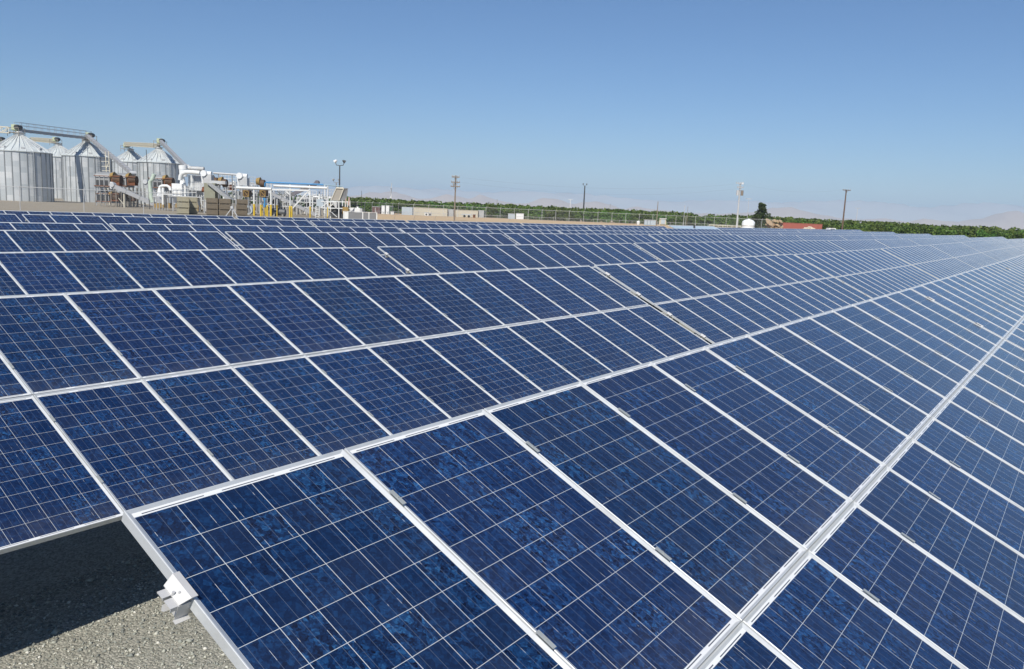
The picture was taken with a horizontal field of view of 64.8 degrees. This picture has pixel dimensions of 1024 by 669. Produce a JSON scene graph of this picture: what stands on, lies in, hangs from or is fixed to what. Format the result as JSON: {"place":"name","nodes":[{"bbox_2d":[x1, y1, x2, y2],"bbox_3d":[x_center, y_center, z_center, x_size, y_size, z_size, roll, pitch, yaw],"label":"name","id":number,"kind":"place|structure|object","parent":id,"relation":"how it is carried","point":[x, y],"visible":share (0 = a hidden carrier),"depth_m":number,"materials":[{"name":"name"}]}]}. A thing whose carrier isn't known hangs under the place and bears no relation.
{"place":"outdoors","nodes":[
{"label":"outdoors","id":0,"kind":"place"},
{"bbox_2d":[0,554,232,668],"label":"gravel","id":1,"kind":"structure","parent":0,"point":[55,631],"depth_m":6.51,"materials":[{"name":"grey gravel"}]},
{"bbox_2d":[200,170,213,212],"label":"hopper tower","id":2,"kind":"structure","parent":0,"point":[206,176],"depth_m":95.99,"materials":[{"name":"white metal"}]},
{"bbox_2d":[0,195,738,668],"bbox_3d":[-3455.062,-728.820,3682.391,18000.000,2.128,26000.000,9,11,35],"label":"ground","id":3,"kind":"structure","parent":0,"point":[26,573],"depth_m":7.03,"materials":[{"name":"grey gravel"}]},
{"bbox_2d":[0,214,21,221],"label":"solar array","id":4,"kind":"object","parent":3,"relation":"on","point":[9,218],"visible":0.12,"depth_m":31.48,"materials":[{"name":"glass"}]},
{"bbox_2d":[0,124,54,201],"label":"grain silo","id":5,"kind":"object","parent":3,"relation":"on","point":[26,163],"visible":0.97,"depth_m":120.49,"materials":[{"name":"silver metal"}]},
{"bbox_2d":[15,122,91,138],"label":"conveyor","id":6,"kind":"object","parent":5,"relation":"attached to","point":[52,134],"visible":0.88,"depth_m":129.96,"materials":[{"name":"grey metal"}]},
{"bbox_2d":[0,222,108,230],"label":"solar array","id":7,"kind":"object","parent":3,"relation":"on","point":[47,226],"visible":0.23,"depth_m":26.71,"materials":[{"name":"glass"}]},
{"bbox_2d":[49,137,67,198],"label":"grain silo","id":8,"kind":"object","parent":3,"relation":"on","point":[57,150],"visible":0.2,"depth_m":168.07,"materials":[{"name":"silver metal"}]},
{"bbox_2d":[61,132,112,202],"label":"grain silo","id":9,"kind":"object","parent":3,"relation":"on","point":[82,164],"visible":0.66,"depth_m":137.17,"materials":[{"name":"silver metal"}]},
{"bbox_2d":[85,134,136,175],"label":"conveyor","id":10,"kind":"object","parent":9,"relation":"attached to","point":[122,165],"visible":0.9,"depth_m":125.64,"materials":[{"name":"grey metal"}]},
{"bbox_2d":[0,186,181,213],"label":"chain link fence","id":11,"kind":"object","parent":3,"relation":"on","point":[88,197],"visible":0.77,"depth_m":76.98,"materials":[{"name":"grey metal"}]},
{"bbox_2d":[94,172,130,206],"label":"grain dryer","id":12,"kind":"object","parent":3,"relation":"on","point":[103,179],"visible":0.82,"depth_m":110.22,"materials":[{"name":"grey metal"}]},
{"bbox_2d":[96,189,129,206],"bbox_3d":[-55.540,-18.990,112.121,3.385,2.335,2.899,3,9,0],"label":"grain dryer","id":13,"kind":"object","parent":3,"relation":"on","point":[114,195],"visible":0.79,"depth_m":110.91,"materials":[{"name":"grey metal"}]},
{"bbox_2d":[0,210,234,221],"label":"solar array","id":14,"kind":"object","parent":3,"relation":"on","point":[20,216],"visible":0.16,"depth_m":41.04,"materials":[{"name":"glass"}]},
{"bbox_2d":[0,230,236,251],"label":"solar array","id":15,"kind":"object","parent":3,"relation":"on","point":[45,240],"visible":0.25,"depth_m":21.52,"materials":[{"name":"glass"}]},
{"bbox_2d":[112,143,141,201],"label":"grain silo","id":16,"kind":"object","parent":3,"relation":"on","point":[129,157],"visible":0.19,"depth_m":168.06,"materials":[{"name":"silver metal"}]},
{"bbox_2d":[117,173,145,206],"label":"grain dryer","id":17,"kind":"object","parent":3,"relation":"on","point":[130,181],"visible":0.66,"depth_m":114.26,"materials":[{"name":"brown metal"}]},
{"bbox_2d":[109,182,155,207],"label":"conveyor","id":18,"kind":"object","parent":3,"relation":"on","point":[112,185],"visible":0.92,"depth_m":107.50,"materials":[{"name":"grey metal"}]},
{"bbox_2d":[136,138,179,204],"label":"grain silo","id":19,"kind":"object","parent":3,"relation":"on","point":[159,161],"visible":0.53,"depth_m":146.49,"materials":[{"name":"silver metal"}]},
{"bbox_2d":[124,142,159,147],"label":"truss walkway","id":20,"kind":"structure","parent":19,"relation":"on","point":[139,144],"depth_m":157.67,"materials":[{"name":"beige paint"}]},
{"bbox_2d":[159,140,188,168],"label":"conveyor","id":21,"kind":"object","parent":19,"relation":"attached to","point":[179,160],"visible":0.82,"depth_m":132.24,"materials":[{"name":"grey metal"}]},
{"bbox_2d":[148,173,176,209],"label":"blower unit","id":22,"kind":"object","parent":3,"relation":"on","point":[150,187],"visible":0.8,"depth_m":101.38,"materials":[{"name":"white paint"}]},
{"bbox_2d":[148,175,180,207],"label":"grain dryer","id":23,"kind":"object","parent":3,"relation":"on","point":[159,180],"visible":0.59,"depth_m":116.16,"materials":[{"name":"grey metal"}]},
{"bbox_2d":[22,214,312,230],"bbox_3d":[-14.166,-3.949,37.207,3.026,2.735,14.318,9,11,35],"label":"solar array","id":24,"kind":"object","parent":3,"relation":"on","point":[105,221],"visible":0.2,"depth_m":36.17,"materials":[{"name":"glass"}]},
{"bbox_2d":[168,165,204,211],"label":"dust collector","id":25,"kind":"object","parent":3,"relation":"on","point":[193,188],"visible":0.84,"depth_m":98.92,"materials":[{"name":"white paint"}]},
{"bbox_2d":[0,247,405,295],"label":"solar array","id":26,"kind":"object","parent":3,"relation":"on","point":[34,272],"visible":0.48,"depth_m":16.09,"materials":[{"name":"glass"}]},
{"bbox_2d":[204,180,233,199],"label":"striped chute","id":27,"kind":"object","parent":3,"relation":"on","point":[212,189],"visible":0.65,"depth_m":91.92,"materials":[{"name":"grey metal"}]},
{"bbox_2d":[218,175,241,211],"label":"process frame","id":28,"kind":"object","parent":3,"relation":"on","point":[229,188],"visible":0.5,"depth_m":111.70,"materials":[{"name":"white paint"}]},
{"bbox_2d":[236,173,249,214],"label":"hopper tower","id":29,"kind":"structure","parent":3,"relation":"on","point":[242,179],"depth_m":96.03,"materials":[{"name":"white metal"}]},
{"bbox_2d":[240,177,267,212],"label":"process frame","id":30,"kind":"object","parent":3,"relation":"on","point":[250,185],"visible":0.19,"depth_m":113.11,"materials":[{"name":"grey metal"}]},
{"bbox_2d":[109,223,402,248],"bbox_3d":[-8.843,-3.115,33.617,3.026,2.674,14.418,9,11,35],"label":"solar array","id":31,"kind":"object","parent":3,"relation":"on","point":[221,229],"visible":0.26,"depth_m":32.39,"materials":[{"name":"glass"}]},
{"bbox_2d":[256,177,265,213],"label":"burner fan","id":32,"kind":"object","parent":3,"relation":"on","point":[260,182],"visible":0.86,"depth_m":103.09},
{"bbox_2d":[259,184,279,212],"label":"process frame","id":33,"kind":"object","parent":3,"relation":"on","point":[275,201],"visible":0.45,"depth_m":110.91,"materials":[{"name":"grey metal"}]},
{"bbox_2d":[236,185,327,217],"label":"pipe rack","id":34,"kind":"object","parent":3,"relation":"on","point":[263,192],"visible":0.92,"depth_m":95.66,"materials":[{"name":"white metal"}]},
{"bbox_2d":[278,188,298,213],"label":"process frame","id":35,"kind":"object","parent":3,"relation":"on","point":[283,204],"visible":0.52,"depth_m":112.80,"materials":[{"name":"grey metal"}]},
{"bbox_2d":[268,190,317,215],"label":"conveyor","id":36,"kind":"object","parent":3,"relation":"on","point":[292,203],"visible":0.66,"depth_m":103.52,"materials":[{"name":"grey metal"}]},
{"bbox_2d":[264,182,342,218],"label":"blue pipe","id":37,"kind":"object","parent":3,"relation":"on","point":[289,183],"visible":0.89,"depth_m":99.34,"materials":[{"name":"metal"}]},
{"bbox_2d":[295,190,320,214],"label":"process frame","id":38,"kind":"object","parent":3,"relation":"on","point":[314,198],"visible":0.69,"depth_m":111.81,"materials":[{"name":"white paint"}]},
{"bbox_2d":[235,216,406,224],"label":"solar array","id":39,"kind":"object","parent":3,"relation":"on","point":[307,219],"visible":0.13,"depth_m":52.21,"materials":[{"name":"glass"}]},
{"bbox_2d":[319,189,337,215],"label":"process frame","id":40,"kind":"object","parent":3,"relation":"on","point":[322,197],"visible":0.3,"depth_m":109.77,"materials":[{"name":"grey metal"}]},
{"bbox_2d":[315,187,350,218],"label":"screen hopper","id":41,"kind":"object","parent":3,"relation":"on","point":[338,196],"visible":0.91,"depth_m":96.70,"materials":[{"name":"beige metal"}]},
{"bbox_2d":[0,265,709,553],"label":"solar array","id":42,"kind":"object","parent":3,"relation":"on","point":[115,405],"visible":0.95,"depth_m":8.83,"materials":[{"name":"glass"}]},
{"bbox_2d":[343,211,376,218],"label":"panel fence","id":43,"kind":"object","parent":3,"relation":"on","point":[356,215],"visible":0.66,"depth_m":89.87,"materials":[{"name":"white metal"}]},
{"bbox_2d":[225,231,515,274],"bbox_3d":[-3.546,-2.344,30.032,3.027,2.731,14.278,9,11,35],"label":"solar array","id":44,"kind":"object","parent":3,"relation":"on","point":[255,240],"visible":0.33,"depth_m":28.64,"materials":[{"name":"glass"}]},
{"bbox_2d":[310,220,480,232],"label":"solar array","id":45,"kind":"object","parent":3,"relation":"on","point":[397,225],"visible":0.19,"depth_m":48.57,"materials":[{"name":"glass"}]},
{"bbox_2d":[414,207,447,215],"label":"storage shed","id":46,"kind":"structure","parent":3,"relation":"on","point":[432,210],"depth_m":185.65,"materials":[{"name":"beige metal"}]},
{"bbox_2d":[451,175,459,220],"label":"utility pole","id":47,"kind":"object","parent":3,"relation":"on","point":[455,182],"visible":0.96,"depth_m":117.08,"materials":[{"name":"grey wood"}]},
{"bbox_2d":[406,220,521,226],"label":"solar array","id":48,"kind":"object","parent":3,"relation":"on","point":[461,222],"visible":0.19,"depth_m":64.30,"materials":[{"name":"glass"}]},
{"bbox_2d":[455,210,478,216],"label":"storage shed","id":49,"kind":"structure","parent":3,"relation":"on","point":[467,212],"depth_m":189.66,"materials":[{"name":"beige metal"}]},
{"bbox_2d":[399,228,561,243],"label":"solar array","id":50,"kind":"object","parent":3,"relation":"on","point":[428,230],"visible":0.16,"depth_m":44.70,"materials":[{"name":"glass"}]},
{"bbox_2d":[484,205,497,217],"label":"orchard tree","id":51,"kind":"object","parent":3,"relation":"on","point":[491,212],"visible":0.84,"depth_m":283.13,"materials":[{"name":"green plant"}]},
{"bbox_2d":[377,243,658,301],"bbox_3d":[1.780,-1.533,26.549,3.026,2.681,14.465,9,11,35],"label":"solar array","id":52,"kind":"object","parent":3,"relation":"on","point":[433,259],"visible":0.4,"depth_m":25.12,"materials":[{"name":"glass"}]},
{"bbox_2d":[521,205,536,219],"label":"orchard tree","id":53,"kind":"object","parent":3,"relation":"on","point":[528,215],"visible":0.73,"depth_m":283.32,"materials":[{"name":"green plant"}]},
{"bbox_2d":[477,224,588,232],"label":"solar array","id":54,"kind":"object","parent":3,"relation":"on","point":[520,227],"visible":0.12,"depth_m":60.29,"materials":[{"name":"glass"}]},
{"bbox_2d":[532,206,545,219],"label":"orchard tree","id":55,"kind":"object","parent":3,"relation":"on","point":[537,209],"visible":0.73,"depth_m":284.40,"materials":[{"name":"green plant"}]},
{"bbox_2d":[377,211,738,226],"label":"chain link fence","id":56,"kind":"object","parent":3,"relation":"on","point":[559,218],"visible":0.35,"depth_m":192.20,"materials":[{"name":"grey metal"}]},
{"bbox_2d":[349,201,773,227],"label":"chain link fence","id":57,"kind":"object","parent":3,"relation":"on","point":[541,214],"visible":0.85,"depth_m":160.72,"materials":[{"name":"grey metal"}]},
{"bbox_2d":[521,223,604,228],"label":"solar array","id":58,"kind":"object","parent":3,"relation":"on","point":[541,224],"visible":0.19,"depth_m":75.68,"materials":[{"name":"glass"}]},
{"bbox_2d":[563,208,573,220],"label":"orchard tree","id":59,"kind":"object","parent":3,"relation":"on","point":[567,214],"visible":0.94,"depth_m":282.71,"materials":[{"name":"green plant"}]},
{"bbox_2d":[121,288,1023,668],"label":"solar array","id":60,"kind":"object","parent":3,"relation":"on","point":[839,488],"visible":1,"depth_m":4.06,"materials":[{"name":"glass"}]},
{"bbox_2d":[504,233,660,260],"bbox_3d":[4.980,-3.755,41.700,3.027,2.741,14.278,9,11,35],"label":"solar array","id":61,"kind":"object","parent":3,"relation":"on","point":[536,238],"visible":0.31,"depth_m":40.84,"materials":[{"name":"glass"}]},
{"bbox_2d":[558,230,660,240],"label":"solar array","id":62,"kind":"object","parent":3,"relation":"on","point":[601,232],"visible":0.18,"depth_m":56.32,"materials":[{"name":"glass"}]},
{"bbox_2d":[609,211,622,222],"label":"orchard tree","id":63,"kind":"object","parent":3,"relation":"on","point":[617,214],"visible":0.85,"depth_m":282.57,"materials":[{"name":"green plant"}]},
{"bbox_2d":[585,226,664,230],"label":"solar array","id":64,"kind":"object","parent":3,"relation":"on","point":[622,228],"visible":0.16,"depth_m":71.95,"materials":[{"name":"glass"}]},
{"bbox_2d":[229,192,1023,233],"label":"orchard","id":65,"kind":"object","parent":3,"relation":"on","point":[987,229],"visible":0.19,"depth_m":279.56,"materials":[{"name":"green plant"}]},
{"bbox_2d":[603,225,665,227],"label":"solar array","id":66,"kind":"object","parent":3,"relation":"on","point":[634,226],"visible":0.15,"depth_m":87.47,"materials":[{"name":"glass"}]},
{"bbox_2d":[628,211,642,223],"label":"orchard tree","id":67,"kind":"object","parent":3,"relation":"on","point":[633,216],"visible":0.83,"depth_m":283.43,"materials":[{"name":"green plant"}]},
{"bbox_2d":[667,213,682,224],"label":"orchard tree","id":68,"kind":"object","parent":3,"relation":"on","point":[675,218],"visible":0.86,"depth_m":282.73,"materials":[{"name":"green plant"}]},
{"bbox_2d":[662,228,721,231],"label":"solar array","id":69,"kind":"object","parent":3,"relation":"on","point":[690,230],"visible":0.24,"depth_m":83.61,"materials":[{"name":"glass"}]},
{"bbox_2d":[668,225,718,229],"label":"equipment shelter","id":70,"kind":"object","parent":3,"relation":"on","point":[692,227],"visible":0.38,"depth_m":99.35,"materials":[{"name":"white paint"}]},
{"bbox_2d":[658,231,730,234],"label":"solar array","id":71,"kind":"object","parent":3,"relation":"on","point":[709,233],"visible":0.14,"depth_m":69.18,"materials":[{"name":"glass"}]},
{"bbox_2d":[648,234,745,241],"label":"solar array","id":72,"kind":"object","parent":3,"relation":"on","point":[688,238],"visible":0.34,"depth_m":52.75,"materials":[{"name":"glass"}]},
{"bbox_2d":[633,241,777,260],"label":"solar array","id":73,"kind":"object","parent":3,"relation":"on","point":[667,251],"visible":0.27,"depth_m":37.26,"materials":[{"name":"glass"}]},
{"bbox_2d":[594,254,870,343],"bbox_3d":[7.075,-0.694,22.657,3.026,2.698,14.185,9,11,35],"label":"solar array","id":74,"kind":"object","parent":3,"relation":"on","point":[713,300],"visible":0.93,"depth_m":20.43,"materials":[{"name":"glass"}]},
{"bbox_2d":[736,182,743,227],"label":"utility pole","id":75,"kind":"object","parent":3,"relation":"on","point":[740,187],"visible":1,"depth_m":148.77,"materials":[{"name":"white metal"}]},
{"bbox_2d":[719,229,764,232],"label":"solar array","id":76,"kind":"object","parent":3,"relation":"on","point":[731,230],"visible":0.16,"depth_m":94.92,"materials":[{"name":"glass"}]},
{"bbox_2d":[742,219,754,227],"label":"water tank","id":77,"kind":"object","parent":3,"relation":"on","point":[748,223],"visible":0.73,"depth_m":148.85,"materials":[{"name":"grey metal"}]},
{"bbox_2d":[728,232,780,234],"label":"solar array","id":78,"kind":"object","parent":3,"relation":"on","point":[752,233],"visible":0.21,"depth_m":80.65,"materials":[{"name":"glass"}]},
{"bbox_2d":[747,202,772,227],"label":"lone tree","id":79,"kind":"object","parent":3,"relation":"on","point":[759,213],"visible":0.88,"depth_m":203.73,"materials":[{"name":"green plant"}]},
{"bbox_2d":[737,235,804,241],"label":"solar array","id":80,"kind":"object","parent":3,"relation":"on","point":[755,238],"visible":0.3,"depth_m":64.92,"materials":[{"name":"glass"}]},
{"bbox_2d":[765,218,782,227],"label":"scrap pile","id":81,"kind":"object","parent":3,"relation":"on","point":[775,225],"visible":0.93,"depth_m":189.33,"materials":[{"name":"beige"}]},
{"bbox_2d":[756,240,845,254],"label":"solar array","id":82,"kind":"object","parent":3,"relation":"on","point":[795,247],"visible":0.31,"depth_m":49.29,"materials":[{"name":"glass"}]},
{"bbox_2d":[781,222,822,228],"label":"red container","id":83,"kind":"object","parent":3,"relation":"on","point":[796,226],"visible":0.31,"depth_m":204.58,"materials":[{"name":"metal"}]},
{"bbox_2d":[796,235,845,240],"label":"solar array","id":84,"kind":"object","parent":3,"relation":"on","point":[820,237],"visible":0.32,"depth_m":76.66,"materials":[{"name":"glass"}]},
{"bbox_2d":[839,235,876,239],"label":"solar array","id":85,"kind":"object","parent":3,"relation":"on","point":[858,237],"visible":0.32,"depth_m":88.16,"materials":[{"name":"glass"}]},
{"bbox_2d":[828,240,888,250],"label":"solar array","id":86,"kind":"object","parent":3,"relation":"on","point":[848,245],"visible":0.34,"depth_m":61.10,"materials":[{"name":"glass"}]},
{"bbox_2d":[794,249,937,297],"bbox_3d":[15.470,-2.083,34.148,3.026,2.707,14.068,9,11,35],"label":"solar array","id":87,"kind":"object","parent":3,"relation":"on","point":[872,273],"visible":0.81,"depth_m":32.64,"materials":[{"name":"glass"}]},
{"bbox_2d":[867,223,884,231],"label":"orchard tree","id":88,"kind":"object","parent":3,"relation":"on","point":[877,227],"visible":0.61,"depth_m":226.10,"materials":[{"name":"green plant"}]},
{"bbox_2d":[871,235,901,238],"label":"solar array","id":89,"kind":"object","parent":3,"relation":"on","point":[886,236],"visible":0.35,"depth_m":100.17,"materials":[{"name":"glass"}]},
{"bbox_2d":[883,224,899,233],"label":"orchard tree","id":90,"kind":"object","parent":3,"relation":"on","point":[891,228],"visible":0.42,"depth_m":224.31,"materials":[{"name":"green plant"}]},
{"bbox_2d":[875,239,919,247],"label":"solar array","id":91,"kind":"object","parent":3,"relation":"on","point":[890,243],"visible":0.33,"depth_m":72.89,"materials":[{"name":"glass"}]},
{"bbox_2d":[906,226,927,233],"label":"orchard tree","id":92,"kind":"object","parent":3,"relation":"on","point":[915,230],"visible":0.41,"depth_m":220.03,"materials":[{"name":"green plant"}]},
{"bbox_2d":[909,238,942,244],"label":"solar array","id":93,"kind":"object","parent":3,"relation":"on","point":[925,241],"visible":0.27,"depth_m":85.25,"materials":[{"name":"glass"}]},
{"bbox_2d":[881,245,975,278],"bbox_3d":[23.867,-3.503,45.633,3.026,2.770,14.068,9,11,35],"label":"solar array","id":94,"kind":"object","parent":3,"relation":"on","point":[933,261],"visible":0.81,"depth_m":44.38,"materials":[{"name":"glass"}]},
{"bbox_2d":[933,226,951,234],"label":"orchard tree","id":95,"kind":"object","parent":3,"relation":"on","point":[942,231],"visible":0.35,"depth_m":217.12,"materials":[{"name":"green plant"}]},
{"bbox_2d":[933,238,958,243],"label":"solar array","id":96,"kind":"object","parent":3,"relation":"on","point":[946,240],"visible":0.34,"depth_m":96.97,"materials":[{"name":"glass"}]},
{"bbox_2d":[930,242,998,267],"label":"solar array","id":97,"kind":"object","parent":3,"relation":"on","point":[966,254],"visible":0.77,"depth_m":56.16,"materials":[{"name":"glass"}]},
{"bbox_2d":[910,263,1023,348],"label":"solar array","id":98,"kind":"object","parent":3,"relation":"on","point":[990,297],"visible":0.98,"depth_m":16.33,"materials":[{"name":"glass"}]},
{"bbox_2d":[956,228,980,237],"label":"orchard tree","id":99,"kind":"object","parent":3,"relation":"on","point":[973,233],"visible":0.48,"depth_m":215.37,"materials":[{"name":"green plant"}]},
{"bbox_2d":[961,240,1015,261],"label":"solar array","id":100,"kind":"object","parent":3,"relation":"on","point":[990,250],"visible":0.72,"depth_m":67.81,"materials":[{"name":"glass"}]},
{"bbox_2d":[988,230,1011,238],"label":"orchard tree","id":101,"kind":"object","parent":3,"relation":"on","point":[1003,233],"visible":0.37,"depth_m":213.18,"materials":[{"name":"green plant"}]},
{"bbox_2d":[983,240,1023,255],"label":"solar array","id":102,"kind":"object","parent":3,"relation":"on","point":[1005,247],"visible":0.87,"depth_m":79.43,"materials":[{"name":"glass"}]},
{"bbox_2d":[997,254,1023,275],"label":"solar array","id":103,"kind":"object","parent":3,"relation":"on","point":[1015,264],"visible":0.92,"depth_m":27.60,"materials":[{"name":"glass"}]},
{"bbox_2d":[1000,239,1023,251],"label":"solar array","id":104,"kind":"object","parent":3,"relation":"on","point":[1012,243],"visible":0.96,"depth_m":90.43,"materials":[{"name":"glass"}]},
{"bbox_2d":[0,0,1023,207],"label":"sky","id":105,"kind":"structure","parent":0,"point":[913,103],"materials":[{"name":"blue"}]},
{"bbox_2d":[225,186,1023,221],"bbox_3d":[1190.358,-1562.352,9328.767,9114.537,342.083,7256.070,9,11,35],"label":"mountains","id":106,"kind":"structure","parent":0,"point":[907,213],"depth_m":8665.39,"materials":[{"name":"grey stone"}]},
{"bbox_2d":[349,191,1023,229],"bbox_3d":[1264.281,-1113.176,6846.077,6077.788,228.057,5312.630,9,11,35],"label":"hills","id":107,"kind":"structure","parent":0,"point":[1007,220],"depth_m":6128.20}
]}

